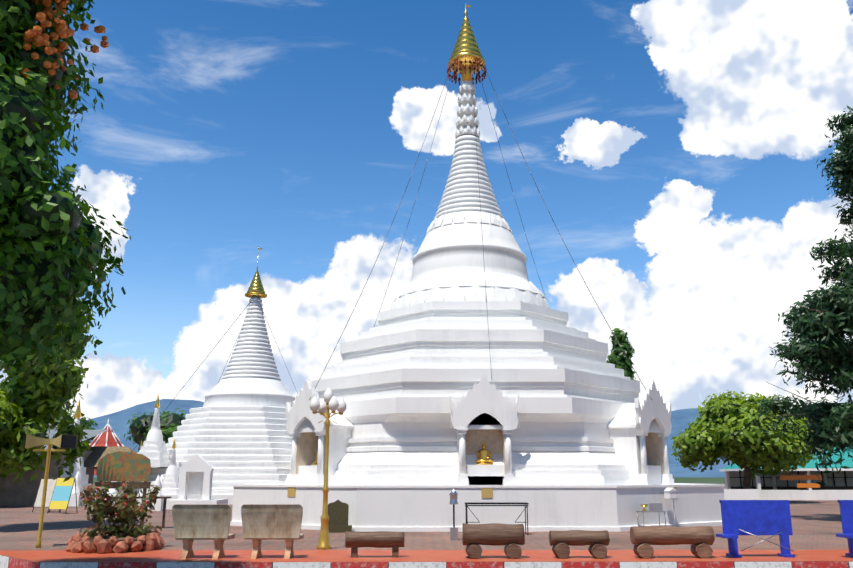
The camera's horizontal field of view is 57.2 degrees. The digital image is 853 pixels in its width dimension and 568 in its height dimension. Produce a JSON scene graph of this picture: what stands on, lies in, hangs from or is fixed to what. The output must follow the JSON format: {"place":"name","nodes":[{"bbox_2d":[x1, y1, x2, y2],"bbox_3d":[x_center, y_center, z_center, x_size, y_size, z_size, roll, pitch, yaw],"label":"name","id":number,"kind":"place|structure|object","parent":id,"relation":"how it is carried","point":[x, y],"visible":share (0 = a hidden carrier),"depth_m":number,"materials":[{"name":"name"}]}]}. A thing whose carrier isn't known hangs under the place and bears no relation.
{"place":"outdoors","nodes":[
{"label":"outdoors","id":0,"kind":"place"},
{"bbox_2d":[0,0,130,388],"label":"tree","id":1,"kind":"object","parent":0,"point":[83,277],"depth_m":10.49,"materials":[{"name":"green plant"}]},
{"bbox_2d":[47,406,97,443],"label":"tree","id":2,"kind":"object","parent":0,"point":[90,422],"depth_m":75.76,"materials":[{"name":"green plant"}]},
{"bbox_2d":[82,446,136,467],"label":"thatch roof","id":3,"kind":"structure","parent":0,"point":[97,454],"depth_m":49.90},
{"bbox_2d":[124,408,188,450],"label":"tree","id":4,"kind":"object","parent":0,"point":[175,419],"depth_m":84.75,"materials":[{"name":"green plant"}]},
{"bbox_2d":[142,424,178,444],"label":"tree","id":5,"kind":"object","parent":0,"point":[168,430],"depth_m":68.85,"materials":[{"name":"green plant"}]},
{"bbox_2d":[93,477,725,484],"bbox_3d":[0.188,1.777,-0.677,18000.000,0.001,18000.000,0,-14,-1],"label":"ground","id":6,"kind":"structure","parent":0,"point":[706,480],"depth_m":393.44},
{"bbox_2d":[0,296,95,483],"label":"tree","id":7,"kind":"object","parent":6,"relation":"on","point":[43,408],"depth_m":25.08,"materials":[{"name":"green plant"}]},
{"bbox_2d":[88,399,731,476],"bbox_3d":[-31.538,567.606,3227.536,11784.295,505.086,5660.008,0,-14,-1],"label":"mountains","id":8,"kind":"structure","parent":0,"point":[681,419],"depth_m":4654.96,"materials":[{"name":"blue"}]},
{"bbox_2d":[0,484,852,567],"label":"plaza slab","id":9,"kind":"structure","parent":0,"point":[816,524],"depth_m":19.08,"materials":[{"name":"paint"}]},
{"bbox_2d":[0,450,93,505],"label":"wall","id":10,"kind":"structure","parent":9,"relation":"on","point":[14,493],"depth_m":45.10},
{"bbox_2d":[44,430,106,448],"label":"shop roof","id":11,"kind":"structure","parent":10,"relation":"on","point":[91,433],"depth_m":49.88,"materials":[{"name":"metal"}]},
{"bbox_2d":[33,444,65,547],"bbox_3d":[-9.021,4.977,18.455,0.750,2.380,0.114,0,-14,-1],"label":"speaker pole","id":12,"kind":"object","parent":9,"relation":"on","point":[41,519],"visible":0.96,"depth_m":18.45,"materials":[{"name":"gold metal"}]},
{"bbox_2d":[25,434,77,448],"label":"horn speakers","id":13,"kind":"object","parent":12,"relation":"attached to","point":[64,441],"visible":0.92,"depth_m":18.61,"materials":[{"name":"beige metal"}]},
{"bbox_2d":[32,478,77,513],"bbox_3d":[-17.077,9.744,36.070,1.114,1.559,3.298,13,-19,-42],"label":"sign stand","id":14,"kind":"object","parent":9,"relation":"on","point":[69,497],"visible":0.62,"depth_m":35.33,"materials":[{"name":"grey metal"}]},
{"bbox_2d":[34,479,56,506],"bbox_3d":[-17.840,9.787,36.663,1.000,1.250,0.282,-5,-15,19],"label":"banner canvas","id":15,"kind":"object","parent":14,"relation":"attached to","point":[50,487],"visible":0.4,"depth_m":36.66,"materials":[{"name":"white fabric"}]},
{"bbox_2d":[49,478,73,508],"bbox_3d":[-16.425,9.431,35.220,1.000,1.350,0.305,-5,-15,19],"label":"yellow banner","id":16,"kind":"object","parent":14,"relation":"attached to","point":[59,504],"visible":1,"depth_m":35.16,"materials":[{"name":"yellow fabric"}]},
{"bbox_2d":[51,486,71,500],"bbox_3d":[-16.425,9.431,35.220,1.000,0.650,0.147,-5,-15,19],"label":"sign panel","id":17,"kind":"object","parent":14,"relation":"attached to","point":[61,493],"visible":1,"depth_m":35.22,"materials":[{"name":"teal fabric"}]},
{"bbox_2d":[89,419,123,493],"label":"canopy stripes","id":18,"kind":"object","parent":9,"relation":"on","point":[104,428],"depth_m":60.11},
{"bbox_2d":[90,425,121,474],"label":"pavilion roof","id":19,"kind":"structure","parent":18,"relation":"on","point":[101,441],"depth_m":59.78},
{"bbox_2d":[81,535,145,552],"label":"planter soil","id":20,"kind":"structure","parent":9,"relation":"on","point":[106,538],"depth_m":17.23,"materials":[{"name":"brown soil"}]},
{"bbox_2d":[79,480,161,537],"bbox_3d":[-7.054,5.158,17.838,1.792,1.347,2.005,0,-14,-1],"label":"shrub","id":21,"kind":"object","parent":20,"relation":"on","point":[129,519],"depth_m":17.60,"materials":[{"name":"green plant"}]},
{"bbox_2d":[65,530,164,553],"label":"planter stones","id":22,"kind":"object","parent":9,"relation":"on","point":[152,540],"visible":0.77,"depth_m":17.03,"materials":[{"name":"orange stone"}]},
{"bbox_2d":[68,472,163,510],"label":"white statues","id":23,"kind":"object","parent":9,"relation":"on","point":[158,505],"visible":0.38,"depth_m":43.60,"materials":[{"name":"paint"}]},
{"bbox_2d":[94,481,170,528],"bbox_3d":[-9.468,7.082,25.149,2.200,1.505,0.925,0,-14,-1],"label":"table","id":24,"kind":"object","parent":9,"relation":"on","point":[144,485],"visible":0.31,"depth_m":24.85,"materials":[{"name":"brown wood"}]},
{"bbox_2d":[96,451,150,480],"bbox_3d":[-9.664,5.828,25.005,1.720,0.940,0.050,0,-14,-1],"label":"sign board","id":25,"kind":"object","parent":24,"relation":"on","point":[121,466],"visible":0.97,"depth_m":24.97,"materials":[{"name":"multicoloured fabric"}]},
{"bbox_2d":[60,378,294,504],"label":"chedi","id":26,"kind":"structure","parent":9,"relation":"on","point":[231,431],"depth_m":49.90,"materials":[{"name":"white paint"}]},
{"bbox_2d":[74,246,266,449],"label":"finials","id":27,"kind":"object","parent":26,"relation":"on","point":[256,288],"visible":0.79,"depth_m":56.66,"materials":[{"name":"gold metal"}]},
{"bbox_2d":[222,297,280,380],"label":"stupa spire","id":28,"kind":"structure","parent":26,"relation":"on","point":[252,356],"depth_m":55.07,"materials":[{"name":"white paint"}]},
{"bbox_2d":[108,303,297,481],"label":"guy wires","id":29,"kind":"object","parent":28,"relation":"attached to","point":[224,368],"visible":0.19,"depth_m":53.57,"materials":[{"name":"grey metal"}]},
{"bbox_2d":[166,454,227,508],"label":"small shrine","id":30,"kind":"object","parent":9,"relation":"on","point":[196,474],"visible":0.92,"depth_m":40.29,"materials":[{"name":"white paint"}]},
{"bbox_2d":[312,403,342,549],"bbox_3d":[-2.347,4.452,18.290,0.717,3.320,0.711,0,-14,-1],"label":"lamp post","id":31,"kind":"object","parent":9,"relation":"on","point":[324,541],"visible":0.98,"depth_m":18.14,"materials":[{"name":"gold metal"}]},
{"bbox_2d":[310,388,345,412],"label":"lamp globes","id":32,"kind":"object","parent":31,"relation":"on","point":[335,404],"visible":0.88,"depth_m":18.61,"materials":[{"name":"white glass"}]},
{"bbox_2d":[328,500,351,532],"bbox_3d":[-2.650,6.915,23.314,0.860,0.940,0.300,0,-14,-1],"label":"stone stele","id":33,"kind":"object","parent":9,"relation":"on","point":[338,511],"visible":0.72,"depth_m":23.26,"materials":[{"name":"stone"}]},
{"bbox_2d":[0,550,852,561],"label":"curb","id":34,"kind":"structure","parent":9,"relation":"on","point":[418,555],"depth_m":16.17,"materials":[{"name":"paint"}]},
{"bbox_2d":[172,504,234,558],"bbox_3d":[-4.558,5.064,16.050,1.180,1.060,0.755,0,-14,-1],"label":"bench","id":35,"kind":"object","parent":34,"relation":"on","point":[192,523],"visible":0.92,"depth_m":15.82,"materials":[{"name":"stone"}]},
{"bbox_2d":[241,504,303,558],"bbox_3d":[-3.138,5.067,16.063,1.240,1.060,0.755,0,-14,-1],"label":"bench","id":36,"kind":"object","parent":34,"relation":"on","point":[260,522],"visible":0.96,"depth_m":15.83,"materials":[{"name":"concrete"}]},
{"bbox_2d":[345,531,404,557],"bbox_3d":[-1.059,5.354,16.085,1.218,0.514,0.344,0,-14,-1],"label":"log","id":37,"kind":"object","parent":34,"relation":"on","point":[354,541],"visible":0.92,"depth_m":15.98,"materials":[{"name":"brown wood"}]},
{"bbox_2d":[462,523,524,558],"bbox_3d":[1.362,5.254,15.998,1.259,0.695,0.472,0,-14,-1],"label":"log","id":38,"kind":"object","parent":34,"relation":"on","point":[511,537],"visible":1,"depth_m":15.82,"materials":[{"name":"brown wood"}]},
{"bbox_2d":[549,530,609,558],"bbox_3d":[3.121,5.322,15.988,1.196,0.552,0.440,0,-14,-1],"label":"log","id":39,"kind":"object","parent":34,"relation":"on","point":[561,541],"visible":1,"depth_m":15.88,"materials":[{"name":"brown wood"}]},
{"bbox_2d":[630,526,714,558],"bbox_3d":[5.023,5.289,16.015,1.638,0.635,0.439,0,-14,-1],"label":"log","id":40,"kind":"object","parent":34,"relation":"on","point":[700,539],"visible":0.98,"depth_m":15.87,"materials":[{"name":"brown wood"}]},
{"bbox_2d":[716,500,794,557],"bbox_3d":[6.787,5.044,16.114,1.590,1.130,0.600,0,-14,-1],"label":"bench","id":41,"kind":"object","parent":34,"relation":"on","point":[763,517],"visible":0.92,"depth_m":16.24,"materials":[{"name":"paint"}]},
{"bbox_2d":[739,529,793,551],"bbox_3d":[6.997,5.278,16.104,1.080,0.451,0.032,-1,-14,3],"label":"bench cross brace","id":42,"kind":"object","parent":41,"relation":"attached to","point":[764,540],"visible":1,"depth_m":16.09,"materials":[{"name":"silver metal"}]},
{"bbox_2d":[836,500,852,556],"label":"bench","id":43,"kind":"object","parent":34,"relation":"on","point":[846,510],"visible":0.9,"depth_m":16.26,"materials":[{"name":"paint"}]},
{"bbox_2d":[449,488,457,540],"bbox_3d":[0.718,6.038,20.525,0.260,1.310,0.247,0,-14,-1],"label":"lantern","id":44,"kind":"object","parent":9,"relation":"on","point":[453,493],"visible":1,"depth_m":20.48,"materials":[{"name":"silver metal"}]},
{"bbox_2d":[230,80,724,531],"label":"chedi","id":45,"kind":"structure","parent":9,"relation":"on","point":[408,366],"depth_m":25.58,"materials":[{"name":"white paint"}]},
{"bbox_2d":[285,380,353,484],"bbox_3d":[-3.178,5.151,27.041,2.240,3.450,2.640,-13,-19,43],"label":"porch","id":46,"kind":"object","parent":45,"relation":"on","point":[301,417],"visible":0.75,"depth_m":26.17,"materials":[{"name":"white paint"}]},
{"bbox_2d":[313,4,492,464],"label":"ornaments","id":47,"kind":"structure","parent":45,"relation":"on","point":[466,44],"depth_m":34.34},
{"bbox_2d":[447,55,486,84],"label":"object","id":48,"kind":"object","parent":47,"relation":"hanging from","point":[477,77],"visible":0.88,"depth_m":34.29,"materials":[{"name":"brown metal"}]},
{"bbox_2d":[309,59,651,399],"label":"guy wires","id":49,"kind":"object","parent":47,"relation":"attached to","point":[481,221],"visible":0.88,"depth_m":31.10,"materials":[{"name":"grey metal"}]},
{"bbox_2d":[434,135,502,219],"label":"stupa spire","id":50,"kind":"structure","parent":45,"relation":"attached to","point":[464,186],"depth_m":32.52,"materials":[{"name":"white paint"}]},
{"bbox_2d":[296,430,663,473],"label":"niche recesses","id":51,"kind":"object","parent":45,"relation":"on","point":[307,447],"visible":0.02,"depth_m":26.58,"materials":[{"name":"beige paint"}]},
{"bbox_2d":[287,487,676,497],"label":"plaques","id":52,"kind":"object","parent":45,"relation":"on","point":[486,492],"visible":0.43,"depth_m":23.86,"materials":[{"name":"brown"}]},
{"bbox_2d":[449,374,519,484],"bbox_3d":[1.837,4.715,25.271,2.240,3.450,1.540,0,-14,-1],"label":"porch","id":53,"kind":"object","parent":45,"relation":"on","point":[484,404],"visible":0.98,"depth_m":24.65,"materials":[{"name":"white paint"}]},
{"bbox_2d":[607,380,673,484],"bbox_3d":[6.815,5.174,27.136,2.640,3.450,2.240,-13,-19,43],"label":"porch","id":54,"kind":"object","parent":45,"relation":"on","point":[628,425],"visible":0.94,"depth_m":26.19,"materials":[{"name":"white paint"}]},
{"bbox_2d":[453,502,528,534],"bbox_3d":[1.801,6.496,21.571,2.232,0.920,2.272,0,-14,-1],"label":"metal table","id":55,"kind":"object","parent":9,"relation":"on","point":[525,505],"visible":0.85,"depth_m":22.28,"materials":[{"name":"black metal"}]},
{"bbox_2d":[606,328,636,380],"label":"mast tree","id":56,"kind":"object","parent":9,"relation":"on","point":[628,349],"depth_m":43.83,"materials":[{"name":"green plant"}]},
{"bbox_2d":[636,503,665,526],"bbox_3d":[6.893,7.144,23.971,0.780,0.810,0.420,3,-14,-12],"label":"offering table","id":57,"kind":"object","parent":9,"relation":"on","point":[655,507],"visible":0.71,"depth_m":23.96,"materials":[{"name":"silver metal"}]},
{"bbox_2d":[640,504,647,510],"bbox_3d":[6.679,6.863,23.991,0.235,0.195,0.235,0,-14,-1],"label":"incense burner","id":58,"kind":"object","parent":57,"relation":"on","point":[644,506],"visible":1,"depth_m":23.94,"materials":[{"name":"gold metal"}]},
{"bbox_2d":[664,487,677,526],"bbox_3d":[7.785,7.114,24.811,0.400,1.270,0.260,8,-16,-30],"label":"letter box","id":59,"kind":"object","parent":9,"relation":"on","point":[670,492],"visible":0.84,"depth_m":24.83,"materials":[{"name":"white paint"}]},
{"bbox_2d":[670,390,815,488],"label":"round tree","id":60,"kind":"object","parent":9,"relation":"on","point":[783,459],"depth_m":49.32,"materials":[{"name":"green plant"}]},
{"bbox_2d":[684,414,728,458],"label":"tree","id":61,"kind":"object","parent":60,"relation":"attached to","point":[698,418],"depth_m":76.68,"materials":[{"name":"green plant"}]},
{"bbox_2d":[725,471,852,499],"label":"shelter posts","id":62,"kind":"object","parent":9,"relation":"on","point":[807,494],"visible":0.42,"depth_m":55.23,"materials":[{"name":"white paint"}]},
{"bbox_2d":[722,447,852,468],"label":"shelter roof","id":63,"kind":"structure","parent":62,"relation":"on","point":[847,461],"depth_m":56.77,"materials":[{"name":"teal metal"}]},
{"bbox_2d":[719,468,852,470],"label":"roof fascia","id":64,"kind":"structure","parent":63,"relation":"attached to","point":[820,469],"depth_m":55.26,"materials":[{"name":"white paint"}]},
{"bbox_2d":[0,0,852,419],"label":"sky","id":65,"kind":"structure","parent":0,"point":[672,148],"materials":[{"name":"blue"}]},
{"bbox_2d":[724,489,758,499],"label":"wall","id":66,"kind":"structure","parent":0,"point":[741,494],"depth_m":45.24,"materials":[{"name":"white paint"}]},
{"bbox_2d":[725,471,852,486],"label":"building wall","id":67,"kind":"structure","parent":0,"point":[734,482],"depth_m":61.10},
{"bbox_2d":[779,475,821,487],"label":"shelter signs","id":68,"kind":"object","parent":67,"relation":"attached to","point":[802,477],"visible":0.93,"depth_m":55.41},
{"bbox_2d":[726,486,852,489],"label":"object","id":69,"kind":"structure","parent":0,"point":[820,488],"depth_m":58.49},
{"bbox_2d":[730,471,852,486],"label":"window frames","id":70,"kind":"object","parent":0,"point":[763,477],"visible":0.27,"depth_m":61.03,"materials":[{"name":"black metal"}]},
{"bbox_2d":[753,105,852,484],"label":"tree","id":71,"kind":"object","parent":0,"point":[832,359],"depth_m":29.67,"materials":[{"name":"green plant"}]},
{"bbox_2d":[786,392,850,446],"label":"tree","id":72,"kind":"object","parent":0,"point":[818,402],"depth_m":72.68,"materials":[{"name":"green plant"}]}
]}

